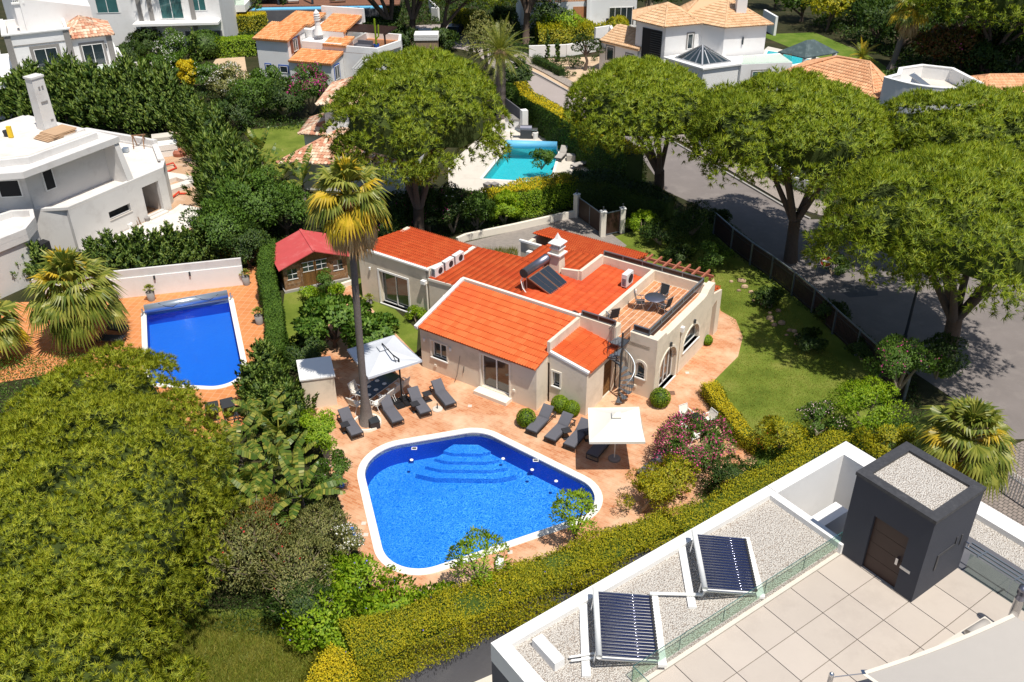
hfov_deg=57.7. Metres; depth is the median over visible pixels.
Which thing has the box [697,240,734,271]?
garden bush
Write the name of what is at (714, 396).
golden hedge
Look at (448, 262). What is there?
air conditioner
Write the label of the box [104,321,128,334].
sun lounger
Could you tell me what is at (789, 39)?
lawn
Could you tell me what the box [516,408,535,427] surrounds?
clipped shrub
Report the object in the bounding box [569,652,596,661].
insulated pipes
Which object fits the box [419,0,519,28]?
pine tree
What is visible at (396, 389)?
garden chair
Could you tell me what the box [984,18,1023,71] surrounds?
wood tree
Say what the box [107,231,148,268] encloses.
cypress tree
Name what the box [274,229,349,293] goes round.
garden shed
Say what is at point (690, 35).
window
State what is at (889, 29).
wood tree
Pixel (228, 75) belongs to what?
garden bush
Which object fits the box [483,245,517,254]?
grass
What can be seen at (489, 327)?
villa
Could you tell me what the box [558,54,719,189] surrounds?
pine tree
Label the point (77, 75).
cypress tree
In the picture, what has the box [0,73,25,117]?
cypress tree
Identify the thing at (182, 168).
construction ground
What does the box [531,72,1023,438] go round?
road
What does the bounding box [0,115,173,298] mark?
unfinished house
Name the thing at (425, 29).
parked car
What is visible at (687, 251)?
garden bush
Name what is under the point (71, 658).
pine tree
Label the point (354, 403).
garden chair
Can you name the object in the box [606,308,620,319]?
garden chair
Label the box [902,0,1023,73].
pine tree
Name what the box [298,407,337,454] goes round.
flowering shrub
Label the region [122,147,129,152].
tool bags
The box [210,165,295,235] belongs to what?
broadleaf tree
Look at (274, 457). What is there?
banana plant
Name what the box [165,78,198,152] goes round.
cypress tree
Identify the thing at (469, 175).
paving
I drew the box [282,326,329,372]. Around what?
garden bush
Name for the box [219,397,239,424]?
sun lounger
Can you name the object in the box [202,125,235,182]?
cypress tree
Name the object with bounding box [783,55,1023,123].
house
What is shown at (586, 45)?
tree
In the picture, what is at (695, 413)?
slatted table
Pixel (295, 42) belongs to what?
window
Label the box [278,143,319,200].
banana plant
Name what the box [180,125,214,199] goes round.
cypress tree
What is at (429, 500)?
swimming pool
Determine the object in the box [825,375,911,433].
garden bush
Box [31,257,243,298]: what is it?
garden wall
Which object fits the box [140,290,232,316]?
pool cover roller
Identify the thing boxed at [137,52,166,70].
garden bush
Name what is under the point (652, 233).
garden bush
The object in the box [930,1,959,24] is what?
wood tree
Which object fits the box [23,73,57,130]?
unfinished chimney
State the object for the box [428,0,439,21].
street wall
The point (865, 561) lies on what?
building
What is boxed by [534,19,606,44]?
garden hedge
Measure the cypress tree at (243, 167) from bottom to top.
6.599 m
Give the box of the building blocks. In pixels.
[151,132,177,156]
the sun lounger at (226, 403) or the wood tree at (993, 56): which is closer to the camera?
the sun lounger at (226, 403)
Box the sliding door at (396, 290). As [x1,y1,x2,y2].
[377,268,410,312]
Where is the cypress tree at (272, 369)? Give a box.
[245,354,304,400]
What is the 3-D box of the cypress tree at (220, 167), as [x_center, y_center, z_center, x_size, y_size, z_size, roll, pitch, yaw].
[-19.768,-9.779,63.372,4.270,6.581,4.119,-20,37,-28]
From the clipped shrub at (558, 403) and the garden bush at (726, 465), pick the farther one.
the clipped shrub at (558, 403)
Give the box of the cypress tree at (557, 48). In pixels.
[554,40,560,61]
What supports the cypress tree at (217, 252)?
on the ground at (790, 22)
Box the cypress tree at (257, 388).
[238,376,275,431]
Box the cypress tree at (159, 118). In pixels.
[143,62,178,132]
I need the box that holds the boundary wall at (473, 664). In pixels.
[383,535,676,681]
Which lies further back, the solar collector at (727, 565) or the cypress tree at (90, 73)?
the cypress tree at (90, 73)
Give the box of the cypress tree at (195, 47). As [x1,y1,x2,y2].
[189,27,203,67]
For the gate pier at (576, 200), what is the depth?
66.70 m
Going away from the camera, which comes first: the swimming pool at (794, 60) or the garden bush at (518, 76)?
the garden bush at (518, 76)
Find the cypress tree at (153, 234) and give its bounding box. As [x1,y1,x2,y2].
[140,227,180,265]
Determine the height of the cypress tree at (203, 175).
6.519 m
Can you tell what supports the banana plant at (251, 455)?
on the ground at (790, 22)
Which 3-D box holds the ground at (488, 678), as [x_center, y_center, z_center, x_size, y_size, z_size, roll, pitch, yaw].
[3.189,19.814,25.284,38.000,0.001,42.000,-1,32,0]
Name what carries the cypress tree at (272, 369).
on the ground at (790, 22)
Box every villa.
[252,5,402,84]
[275,76,423,193]
[359,226,721,415]
[516,0,636,29]
[599,0,791,92]
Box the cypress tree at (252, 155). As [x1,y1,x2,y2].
[232,143,280,223]
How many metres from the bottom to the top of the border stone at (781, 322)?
0.236 m
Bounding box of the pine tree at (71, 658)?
[0,568,209,681]
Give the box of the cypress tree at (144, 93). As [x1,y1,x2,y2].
[119,56,170,132]
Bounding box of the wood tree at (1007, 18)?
[994,13,1021,23]
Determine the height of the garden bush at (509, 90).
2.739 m
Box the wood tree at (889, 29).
[871,5,937,53]
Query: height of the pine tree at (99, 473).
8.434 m
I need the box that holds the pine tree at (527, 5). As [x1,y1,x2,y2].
[521,0,536,43]
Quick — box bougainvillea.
[285,61,332,113]
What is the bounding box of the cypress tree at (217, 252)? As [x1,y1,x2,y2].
[198,209,229,259]
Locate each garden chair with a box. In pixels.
[345,396,359,414]
[347,379,359,399]
[370,394,385,414]
[379,388,394,400]
[387,383,399,400]
[395,377,409,394]
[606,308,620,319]
[632,288,644,310]
[654,283,669,303]
[657,296,673,313]
[679,403,693,417]
[689,432,699,446]
[703,407,717,427]
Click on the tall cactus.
(376, 45)
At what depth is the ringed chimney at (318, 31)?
94.38 m
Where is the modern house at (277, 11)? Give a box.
[235,0,400,27]
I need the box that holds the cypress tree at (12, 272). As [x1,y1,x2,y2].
[9,254,34,279]
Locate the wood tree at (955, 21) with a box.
[933,1,978,27]
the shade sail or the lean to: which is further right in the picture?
the shade sail
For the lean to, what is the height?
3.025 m
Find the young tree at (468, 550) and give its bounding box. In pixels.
[444,526,511,587]
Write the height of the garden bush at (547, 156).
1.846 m
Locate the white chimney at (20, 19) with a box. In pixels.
[11,0,26,31]
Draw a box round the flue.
[1008,584,1023,617]
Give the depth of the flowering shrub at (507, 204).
65.33 m
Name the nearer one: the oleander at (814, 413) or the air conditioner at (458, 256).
the oleander at (814, 413)
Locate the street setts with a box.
[981,441,1023,525]
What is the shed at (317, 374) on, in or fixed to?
on the paving at (716, 358)
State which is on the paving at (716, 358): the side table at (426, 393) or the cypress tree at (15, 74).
the side table at (426, 393)
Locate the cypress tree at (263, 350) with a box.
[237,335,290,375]
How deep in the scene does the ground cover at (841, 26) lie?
105.34 m
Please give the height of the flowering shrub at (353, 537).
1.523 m
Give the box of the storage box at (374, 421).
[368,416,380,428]
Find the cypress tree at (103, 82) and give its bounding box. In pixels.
[92,63,129,129]
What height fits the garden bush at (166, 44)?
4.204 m
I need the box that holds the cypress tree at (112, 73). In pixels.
[94,59,148,133]
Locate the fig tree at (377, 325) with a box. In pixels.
[339,311,400,347]
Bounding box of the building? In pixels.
[491,441,1023,681]
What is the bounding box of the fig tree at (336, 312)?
[290,292,373,347]
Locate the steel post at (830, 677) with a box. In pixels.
[827,672,833,681]
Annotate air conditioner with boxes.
[431,263,443,277]
[442,256,453,270]
[452,250,463,264]
[621,269,633,287]
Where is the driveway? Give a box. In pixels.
[465,218,626,255]
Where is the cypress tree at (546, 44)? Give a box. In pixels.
[544,31,551,61]
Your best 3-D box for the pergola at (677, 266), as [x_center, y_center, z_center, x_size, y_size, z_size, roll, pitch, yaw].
[9.066,-2.869,54.974,4.700,2.690,3.400,19,37,29]
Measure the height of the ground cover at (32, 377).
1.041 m
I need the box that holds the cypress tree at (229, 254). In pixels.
[220,220,252,261]
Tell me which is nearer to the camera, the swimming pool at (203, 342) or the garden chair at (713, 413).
the garden chair at (713, 413)
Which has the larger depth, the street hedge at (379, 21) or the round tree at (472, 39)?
the street hedge at (379, 21)
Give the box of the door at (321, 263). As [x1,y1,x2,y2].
[314,257,329,282]
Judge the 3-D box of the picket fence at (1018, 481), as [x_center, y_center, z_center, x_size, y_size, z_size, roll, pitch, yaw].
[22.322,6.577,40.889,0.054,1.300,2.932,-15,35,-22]
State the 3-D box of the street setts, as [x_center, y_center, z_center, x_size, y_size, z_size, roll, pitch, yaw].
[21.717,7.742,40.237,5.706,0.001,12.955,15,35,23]
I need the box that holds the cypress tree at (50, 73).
[40,52,76,124]
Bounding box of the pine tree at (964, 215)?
[799,139,1023,358]
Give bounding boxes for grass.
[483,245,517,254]
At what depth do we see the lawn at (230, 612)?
34.80 m
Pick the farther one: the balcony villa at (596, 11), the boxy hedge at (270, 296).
the balcony villa at (596, 11)
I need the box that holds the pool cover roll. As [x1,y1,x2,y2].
[505,140,557,151]
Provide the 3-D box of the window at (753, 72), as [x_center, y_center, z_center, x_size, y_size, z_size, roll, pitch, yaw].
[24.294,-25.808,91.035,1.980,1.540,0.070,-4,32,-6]
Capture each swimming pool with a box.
[141,297,246,389]
[357,428,602,575]
[480,148,559,181]
[764,50,809,65]
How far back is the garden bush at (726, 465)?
40.88 m
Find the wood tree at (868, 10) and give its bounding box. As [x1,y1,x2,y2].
[849,0,899,44]
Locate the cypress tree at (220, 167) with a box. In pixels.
[198,152,240,220]
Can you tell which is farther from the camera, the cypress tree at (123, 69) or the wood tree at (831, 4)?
the wood tree at (831, 4)
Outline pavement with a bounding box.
[513,52,825,216]
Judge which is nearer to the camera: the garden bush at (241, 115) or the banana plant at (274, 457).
the banana plant at (274, 457)
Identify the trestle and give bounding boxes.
[131,134,144,147]
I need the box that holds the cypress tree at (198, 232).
[184,216,227,261]
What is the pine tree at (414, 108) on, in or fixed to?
on the ground at (790, 22)
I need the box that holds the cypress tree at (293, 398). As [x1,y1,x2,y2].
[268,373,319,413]
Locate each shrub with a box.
[186,28,221,59]
[194,502,299,597]
[218,493,299,553]
[244,525,338,609]
[258,575,336,631]
[277,588,350,655]
[279,497,351,553]
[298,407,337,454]
[312,448,352,490]
[333,521,365,554]
[378,191,429,227]
[404,185,450,231]
[428,181,478,233]
[456,189,496,228]
[489,188,525,224]
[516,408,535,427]
[551,394,567,413]
[563,400,579,416]
[636,448,670,477]
[649,387,670,408]
[704,334,712,345]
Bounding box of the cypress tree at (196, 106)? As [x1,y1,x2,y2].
[173,94,207,159]
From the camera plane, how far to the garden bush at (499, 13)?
114.42 m
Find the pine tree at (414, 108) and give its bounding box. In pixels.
[317,43,515,230]
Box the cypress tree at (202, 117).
[185,106,241,161]
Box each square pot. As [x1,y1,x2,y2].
[483,181,492,187]
[489,181,498,186]
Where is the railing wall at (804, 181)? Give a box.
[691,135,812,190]
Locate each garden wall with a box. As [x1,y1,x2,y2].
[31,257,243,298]
[456,210,574,241]
[529,40,597,56]
[594,25,612,48]
[763,9,777,35]
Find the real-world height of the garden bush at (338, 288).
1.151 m
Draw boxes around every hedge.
[214,33,257,58]
[236,10,268,33]
[254,238,289,373]
[336,506,684,681]
[363,15,396,32]
[449,8,485,35]
[478,171,578,223]
[512,80,647,184]
[530,53,568,76]
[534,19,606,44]
[568,168,677,222]
[661,427,858,534]
[698,379,767,456]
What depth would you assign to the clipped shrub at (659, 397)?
47.11 m
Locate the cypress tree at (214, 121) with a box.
[184,99,259,171]
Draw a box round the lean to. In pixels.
[351,57,388,73]
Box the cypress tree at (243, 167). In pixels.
[223,157,278,233]
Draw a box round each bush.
[115,41,152,61]
[125,27,161,54]
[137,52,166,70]
[150,26,189,55]
[162,50,200,82]
[175,58,198,84]
[185,61,223,86]
[204,60,250,97]
[211,87,260,129]
[228,76,277,117]
[246,64,290,95]
[264,74,310,117]
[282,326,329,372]
[297,285,318,298]
[298,642,376,681]
[316,267,334,290]
[327,282,344,295]
[376,217,414,237]
[385,21,418,46]
[404,304,426,322]
[431,27,460,49]
[486,5,514,24]
[490,82,514,102]
[505,54,534,84]
[523,0,573,30]
[528,147,554,169]
[539,9,588,37]
[605,14,629,26]
[615,468,676,512]
[625,209,660,232]
[637,0,681,6]
[638,215,682,244]
[641,452,700,503]
[660,241,698,263]
[671,200,716,235]
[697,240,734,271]
[699,454,760,496]
[707,208,732,224]
[748,285,784,308]
[755,415,810,451]
[790,326,828,353]
[812,297,852,324]
[819,253,850,275]
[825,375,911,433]
[844,336,881,361]
[852,422,918,458]
[915,331,970,378]
[928,360,957,378]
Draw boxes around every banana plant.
[198,470,263,529]
[202,407,276,473]
[211,459,284,502]
[227,383,290,439]
[227,469,301,528]
[229,425,298,492]
[240,125,284,164]
[248,141,284,176]
[250,403,297,452]
[257,430,318,502]
[266,148,316,180]
[266,448,346,518]
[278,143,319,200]
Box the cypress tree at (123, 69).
[107,48,154,133]
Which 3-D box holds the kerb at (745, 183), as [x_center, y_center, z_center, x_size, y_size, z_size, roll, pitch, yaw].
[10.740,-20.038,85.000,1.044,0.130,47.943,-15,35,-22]
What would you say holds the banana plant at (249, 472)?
on the ground at (790, 22)
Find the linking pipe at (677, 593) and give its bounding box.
[650,591,704,595]
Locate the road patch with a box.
[838,283,877,296]
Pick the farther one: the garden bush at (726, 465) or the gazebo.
the gazebo
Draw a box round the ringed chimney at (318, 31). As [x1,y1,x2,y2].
[313,9,322,35]
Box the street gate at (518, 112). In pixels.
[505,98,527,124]
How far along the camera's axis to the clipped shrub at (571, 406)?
46.57 m
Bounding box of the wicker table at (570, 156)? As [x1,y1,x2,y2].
[566,153,574,160]
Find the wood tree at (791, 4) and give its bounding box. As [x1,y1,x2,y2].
[773,0,817,21]
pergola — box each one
[346,24,396,44]
[643,254,713,280]
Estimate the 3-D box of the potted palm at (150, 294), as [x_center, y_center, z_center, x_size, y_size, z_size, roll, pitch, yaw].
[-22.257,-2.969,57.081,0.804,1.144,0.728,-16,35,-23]
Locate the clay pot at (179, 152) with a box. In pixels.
[173,148,185,157]
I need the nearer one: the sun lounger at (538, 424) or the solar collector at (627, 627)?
the solar collector at (627, 627)
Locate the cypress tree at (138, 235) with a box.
[118,224,160,267]
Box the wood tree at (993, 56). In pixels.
[955,36,1011,74]
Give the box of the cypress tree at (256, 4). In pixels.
[249,0,262,10]
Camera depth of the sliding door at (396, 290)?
55.90 m
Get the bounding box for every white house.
[0,0,121,119]
[87,0,238,53]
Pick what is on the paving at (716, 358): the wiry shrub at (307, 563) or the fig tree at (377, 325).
the fig tree at (377, 325)
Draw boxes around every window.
[0,179,24,197]
[29,43,61,73]
[40,168,57,191]
[78,40,108,65]
[93,0,120,12]
[157,0,185,18]
[193,0,207,10]
[278,64,288,72]
[287,268,298,280]
[292,36,298,51]
[333,63,340,80]
[333,259,342,270]
[429,339,448,363]
[551,369,561,389]
[605,44,614,60]
[609,7,632,24]
[633,360,646,380]
[682,322,699,354]
[686,32,694,48]
[750,69,770,78]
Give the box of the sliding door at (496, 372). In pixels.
[479,352,510,396]
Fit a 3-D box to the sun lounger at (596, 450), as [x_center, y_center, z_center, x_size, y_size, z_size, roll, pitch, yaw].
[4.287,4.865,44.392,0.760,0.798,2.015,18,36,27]
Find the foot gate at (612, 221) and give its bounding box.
[606,210,620,234]
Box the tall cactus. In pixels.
[373,18,378,47]
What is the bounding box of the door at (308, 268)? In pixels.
[301,260,316,285]
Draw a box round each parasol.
[347,335,421,409]
[588,407,644,462]
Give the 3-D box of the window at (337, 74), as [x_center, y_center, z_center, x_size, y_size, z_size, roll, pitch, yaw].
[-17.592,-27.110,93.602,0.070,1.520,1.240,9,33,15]
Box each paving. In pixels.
[0,265,265,438]
[302,279,756,602]
[448,119,588,191]
[763,46,818,66]
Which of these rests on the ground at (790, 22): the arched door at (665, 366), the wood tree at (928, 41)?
the wood tree at (928, 41)
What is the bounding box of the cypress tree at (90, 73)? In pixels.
[74,54,114,128]
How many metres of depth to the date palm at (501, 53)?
82.91 m
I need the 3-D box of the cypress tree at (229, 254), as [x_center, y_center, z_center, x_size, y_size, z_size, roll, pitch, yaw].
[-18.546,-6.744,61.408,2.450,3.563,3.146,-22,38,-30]
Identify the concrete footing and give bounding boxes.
[168,172,193,193]
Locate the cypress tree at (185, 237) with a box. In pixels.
[170,224,207,262]
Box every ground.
[0,0,1023,641]
[137,154,199,229]
[475,675,491,681]
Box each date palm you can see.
[464,11,534,119]
[848,37,881,64]
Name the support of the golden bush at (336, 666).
on the ground at (790, 22)
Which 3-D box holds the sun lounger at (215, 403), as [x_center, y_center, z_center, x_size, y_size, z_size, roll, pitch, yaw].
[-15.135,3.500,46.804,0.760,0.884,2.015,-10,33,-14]
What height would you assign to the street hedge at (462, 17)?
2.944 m
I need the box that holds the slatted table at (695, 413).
[684,412,712,442]
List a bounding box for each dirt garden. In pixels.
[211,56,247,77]
[532,57,606,98]
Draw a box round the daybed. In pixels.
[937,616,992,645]
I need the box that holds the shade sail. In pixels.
[834,614,1023,681]
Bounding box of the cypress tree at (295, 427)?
[283,406,317,449]
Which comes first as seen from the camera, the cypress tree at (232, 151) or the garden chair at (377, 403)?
the garden chair at (377, 403)
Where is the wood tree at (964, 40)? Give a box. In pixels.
[937,22,1003,69]
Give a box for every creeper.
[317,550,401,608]
[318,613,360,658]
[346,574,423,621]
[408,580,455,604]
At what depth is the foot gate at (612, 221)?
64.44 m
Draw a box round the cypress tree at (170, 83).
[150,57,183,131]
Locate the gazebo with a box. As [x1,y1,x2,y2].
[778,39,838,61]
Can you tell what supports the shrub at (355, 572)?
on the ground at (790, 22)
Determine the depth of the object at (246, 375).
46.79 m
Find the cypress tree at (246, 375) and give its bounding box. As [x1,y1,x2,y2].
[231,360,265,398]
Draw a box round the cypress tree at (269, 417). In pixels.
[253,403,295,449]
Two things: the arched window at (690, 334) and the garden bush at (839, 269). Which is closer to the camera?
the arched window at (690, 334)
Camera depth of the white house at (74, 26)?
89.57 m
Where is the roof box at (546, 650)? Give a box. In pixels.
[532,634,564,671]
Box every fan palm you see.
[0,296,35,365]
[22,245,130,353]
[305,152,392,427]
[883,0,933,70]
[906,393,1021,501]
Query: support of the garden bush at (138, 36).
on the ground at (790, 22)
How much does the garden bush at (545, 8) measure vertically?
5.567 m
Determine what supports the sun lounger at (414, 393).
on the paving at (716, 358)
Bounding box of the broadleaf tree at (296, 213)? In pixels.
[257,180,311,234]
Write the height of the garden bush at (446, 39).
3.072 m
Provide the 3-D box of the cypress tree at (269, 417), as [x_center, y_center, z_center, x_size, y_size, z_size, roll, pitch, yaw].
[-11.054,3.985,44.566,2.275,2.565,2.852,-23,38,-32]
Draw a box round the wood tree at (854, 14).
[848,0,887,25]
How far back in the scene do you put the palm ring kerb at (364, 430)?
46.30 m
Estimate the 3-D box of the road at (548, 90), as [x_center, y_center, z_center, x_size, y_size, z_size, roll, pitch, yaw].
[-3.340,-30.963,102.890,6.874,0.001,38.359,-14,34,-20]
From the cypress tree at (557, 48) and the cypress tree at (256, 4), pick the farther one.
the cypress tree at (256, 4)
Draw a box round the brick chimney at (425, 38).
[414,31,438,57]
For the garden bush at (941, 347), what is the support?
on the ground at (790, 22)
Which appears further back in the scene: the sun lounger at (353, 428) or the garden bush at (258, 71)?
the garden bush at (258, 71)
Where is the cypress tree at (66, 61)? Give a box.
[53,46,96,126]
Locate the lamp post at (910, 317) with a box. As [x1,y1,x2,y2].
[903,271,921,340]
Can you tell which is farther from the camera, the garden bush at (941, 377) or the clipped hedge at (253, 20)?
the clipped hedge at (253, 20)
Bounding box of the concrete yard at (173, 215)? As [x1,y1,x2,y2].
[81,204,198,251]
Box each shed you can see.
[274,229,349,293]
[296,356,337,407]
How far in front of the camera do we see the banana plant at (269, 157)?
71.86 m
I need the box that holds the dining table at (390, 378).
[355,372,399,404]
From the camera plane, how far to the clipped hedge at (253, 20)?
113.54 m
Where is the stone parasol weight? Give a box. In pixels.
[432,403,442,411]
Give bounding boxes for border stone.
[766,315,773,319]
[778,320,785,324]
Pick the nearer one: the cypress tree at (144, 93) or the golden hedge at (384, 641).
the golden hedge at (384, 641)
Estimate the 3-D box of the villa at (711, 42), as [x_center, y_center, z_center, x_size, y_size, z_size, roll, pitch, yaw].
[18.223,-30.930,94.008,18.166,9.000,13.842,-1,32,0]
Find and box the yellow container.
[5,126,13,137]
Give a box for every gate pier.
[573,190,580,217]
[599,206,606,236]
[619,203,626,233]
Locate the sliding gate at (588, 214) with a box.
[578,197,599,232]
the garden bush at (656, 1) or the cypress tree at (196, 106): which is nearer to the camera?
the cypress tree at (196, 106)
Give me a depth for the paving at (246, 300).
53.85 m
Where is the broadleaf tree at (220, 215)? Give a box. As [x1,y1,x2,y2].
[178,197,253,258]
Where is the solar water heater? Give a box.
[519,254,567,293]
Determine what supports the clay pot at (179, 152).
on the construction ground at (182, 168)
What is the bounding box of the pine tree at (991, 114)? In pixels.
[859,78,1023,174]
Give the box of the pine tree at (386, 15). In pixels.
[331,0,393,21]
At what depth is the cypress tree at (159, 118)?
81.66 m
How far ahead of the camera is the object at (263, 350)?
48.65 m
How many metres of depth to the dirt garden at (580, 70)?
99.91 m
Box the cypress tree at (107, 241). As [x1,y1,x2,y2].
[88,227,130,270]
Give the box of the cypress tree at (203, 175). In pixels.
[186,144,228,207]
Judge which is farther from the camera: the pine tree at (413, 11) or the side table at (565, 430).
the pine tree at (413, 11)
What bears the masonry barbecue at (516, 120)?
on the paving at (469, 175)
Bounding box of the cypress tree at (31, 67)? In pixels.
[15,56,43,115]
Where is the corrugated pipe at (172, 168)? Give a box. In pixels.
[166,162,176,171]
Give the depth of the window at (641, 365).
47.68 m
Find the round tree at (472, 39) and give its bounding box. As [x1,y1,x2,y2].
[460,9,516,73]
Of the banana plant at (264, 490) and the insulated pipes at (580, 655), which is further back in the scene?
the banana plant at (264, 490)
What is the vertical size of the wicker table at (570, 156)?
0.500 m
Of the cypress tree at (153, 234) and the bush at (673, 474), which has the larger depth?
the cypress tree at (153, 234)
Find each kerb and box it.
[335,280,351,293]
[354,413,381,431]
[507,59,810,219]
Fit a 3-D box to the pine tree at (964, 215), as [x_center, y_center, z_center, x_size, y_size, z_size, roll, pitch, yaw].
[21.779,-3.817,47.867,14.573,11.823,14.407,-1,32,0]
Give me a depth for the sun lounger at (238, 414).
46.67 m
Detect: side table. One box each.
[339,421,349,434]
[410,400,419,413]
[422,390,431,402]
[561,427,571,439]
[584,429,588,441]
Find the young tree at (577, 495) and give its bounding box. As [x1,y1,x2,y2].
[548,487,597,544]
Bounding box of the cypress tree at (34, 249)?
[23,239,55,278]
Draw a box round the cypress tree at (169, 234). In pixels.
[149,219,194,264]
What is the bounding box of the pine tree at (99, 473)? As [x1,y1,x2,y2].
[0,339,246,664]
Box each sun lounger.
[90,330,125,341]
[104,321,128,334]
[204,400,219,424]
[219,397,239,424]
[233,399,246,421]
[336,406,363,440]
[378,394,403,427]
[406,386,431,418]
[429,378,456,410]
[525,403,556,437]
[544,411,575,445]
[554,145,568,161]
[563,417,588,452]
[570,161,585,168]
[586,444,609,462]
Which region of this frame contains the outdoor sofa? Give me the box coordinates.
[354,40,372,46]
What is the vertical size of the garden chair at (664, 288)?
1.068 m
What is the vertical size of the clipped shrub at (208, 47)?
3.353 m
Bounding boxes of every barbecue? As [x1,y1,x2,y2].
[505,114,519,129]
[515,125,537,138]
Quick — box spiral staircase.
[607,321,634,402]
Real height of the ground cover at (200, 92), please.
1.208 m
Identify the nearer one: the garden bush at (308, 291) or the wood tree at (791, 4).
the garden bush at (308, 291)
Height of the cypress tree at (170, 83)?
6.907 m
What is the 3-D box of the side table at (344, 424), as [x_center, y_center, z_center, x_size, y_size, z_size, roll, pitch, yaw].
[-8.221,4.277,45.865,0.420,0.450,0.420,-17,35,-24]
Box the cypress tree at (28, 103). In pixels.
[26,71,70,122]
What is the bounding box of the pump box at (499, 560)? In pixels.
[496,558,503,568]
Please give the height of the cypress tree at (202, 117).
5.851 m
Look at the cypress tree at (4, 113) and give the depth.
85.74 m
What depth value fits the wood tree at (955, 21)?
108.30 m
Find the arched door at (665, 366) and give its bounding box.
[657,345,677,387]
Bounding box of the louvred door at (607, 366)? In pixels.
[603,360,610,394]
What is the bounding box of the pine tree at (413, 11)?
[404,0,422,44]
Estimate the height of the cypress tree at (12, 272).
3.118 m
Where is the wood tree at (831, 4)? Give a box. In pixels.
[800,0,854,31]
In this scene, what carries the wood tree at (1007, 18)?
on the ground at (790, 22)
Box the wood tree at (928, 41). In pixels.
[906,22,961,64]
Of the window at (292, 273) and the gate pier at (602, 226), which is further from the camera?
the gate pier at (602, 226)
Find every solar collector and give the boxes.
[579,586,666,677]
[679,529,764,608]
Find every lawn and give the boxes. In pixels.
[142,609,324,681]
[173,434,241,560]
[245,124,304,167]
[283,278,417,353]
[615,209,891,466]
[766,32,895,75]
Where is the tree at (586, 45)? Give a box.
[571,33,605,70]
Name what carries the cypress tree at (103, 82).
on the ground at (790, 22)
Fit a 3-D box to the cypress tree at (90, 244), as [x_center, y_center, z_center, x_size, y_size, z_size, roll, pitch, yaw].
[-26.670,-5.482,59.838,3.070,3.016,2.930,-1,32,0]
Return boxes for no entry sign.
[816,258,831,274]
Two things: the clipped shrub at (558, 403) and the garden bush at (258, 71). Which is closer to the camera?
the clipped shrub at (558, 403)
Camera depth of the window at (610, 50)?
97.68 m
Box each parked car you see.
[409,28,430,40]
[447,23,464,39]
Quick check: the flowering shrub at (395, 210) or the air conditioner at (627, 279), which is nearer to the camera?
the air conditioner at (627, 279)
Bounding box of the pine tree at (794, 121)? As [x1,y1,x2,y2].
[682,64,905,263]
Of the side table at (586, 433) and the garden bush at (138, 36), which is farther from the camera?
the garden bush at (138, 36)
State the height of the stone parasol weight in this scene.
0.380 m
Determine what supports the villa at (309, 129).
on the ground at (790, 22)
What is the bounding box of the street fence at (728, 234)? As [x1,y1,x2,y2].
[712,212,911,400]
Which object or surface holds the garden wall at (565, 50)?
on the ground at (790, 22)
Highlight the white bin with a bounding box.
[532,131,537,139]
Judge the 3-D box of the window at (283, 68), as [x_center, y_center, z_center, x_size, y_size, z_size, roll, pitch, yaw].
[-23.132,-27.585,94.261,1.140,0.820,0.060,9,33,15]
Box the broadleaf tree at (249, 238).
[211,220,273,267]
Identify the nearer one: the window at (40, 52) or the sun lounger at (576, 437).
the sun lounger at (576, 437)
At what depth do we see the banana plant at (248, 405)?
44.23 m
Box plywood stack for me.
[33,124,76,141]
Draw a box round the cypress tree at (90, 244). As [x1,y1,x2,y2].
[78,236,122,269]
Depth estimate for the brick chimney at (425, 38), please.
101.45 m
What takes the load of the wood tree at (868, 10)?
on the ground at (790, 22)
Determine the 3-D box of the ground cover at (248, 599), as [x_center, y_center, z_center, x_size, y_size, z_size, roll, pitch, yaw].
[-10.251,8.948,38.357,7.221,0.664,10.177,-10,33,-16]
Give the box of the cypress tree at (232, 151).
[222,132,244,177]
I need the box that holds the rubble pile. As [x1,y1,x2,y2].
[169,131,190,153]
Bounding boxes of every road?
[416,24,575,107]
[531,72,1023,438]
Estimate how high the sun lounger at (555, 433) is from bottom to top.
0.798 m
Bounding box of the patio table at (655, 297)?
[645,292,664,311]
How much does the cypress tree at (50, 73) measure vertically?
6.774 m
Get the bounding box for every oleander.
[651,407,737,476]
[793,399,847,435]
[859,332,951,392]
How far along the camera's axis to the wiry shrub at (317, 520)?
38.01 m
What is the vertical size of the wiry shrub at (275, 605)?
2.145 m
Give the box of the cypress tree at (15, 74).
[2,63,33,116]
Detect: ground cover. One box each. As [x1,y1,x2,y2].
[0,349,208,638]
[60,84,312,266]
[175,469,363,640]
[177,29,259,52]
[378,171,647,235]
[386,0,554,77]
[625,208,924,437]
[688,123,1015,206]
[688,410,925,506]
[810,0,1023,75]
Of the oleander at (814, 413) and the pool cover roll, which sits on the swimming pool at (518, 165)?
the pool cover roll
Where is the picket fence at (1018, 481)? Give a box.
[999,471,1023,506]
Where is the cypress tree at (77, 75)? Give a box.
[62,58,103,127]
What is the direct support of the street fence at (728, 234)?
on the lawn at (836, 345)
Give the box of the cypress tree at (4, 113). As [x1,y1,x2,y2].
[0,75,17,119]
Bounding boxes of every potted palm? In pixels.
[143,284,154,301]
[240,268,250,285]
[251,306,262,324]
[363,293,374,303]

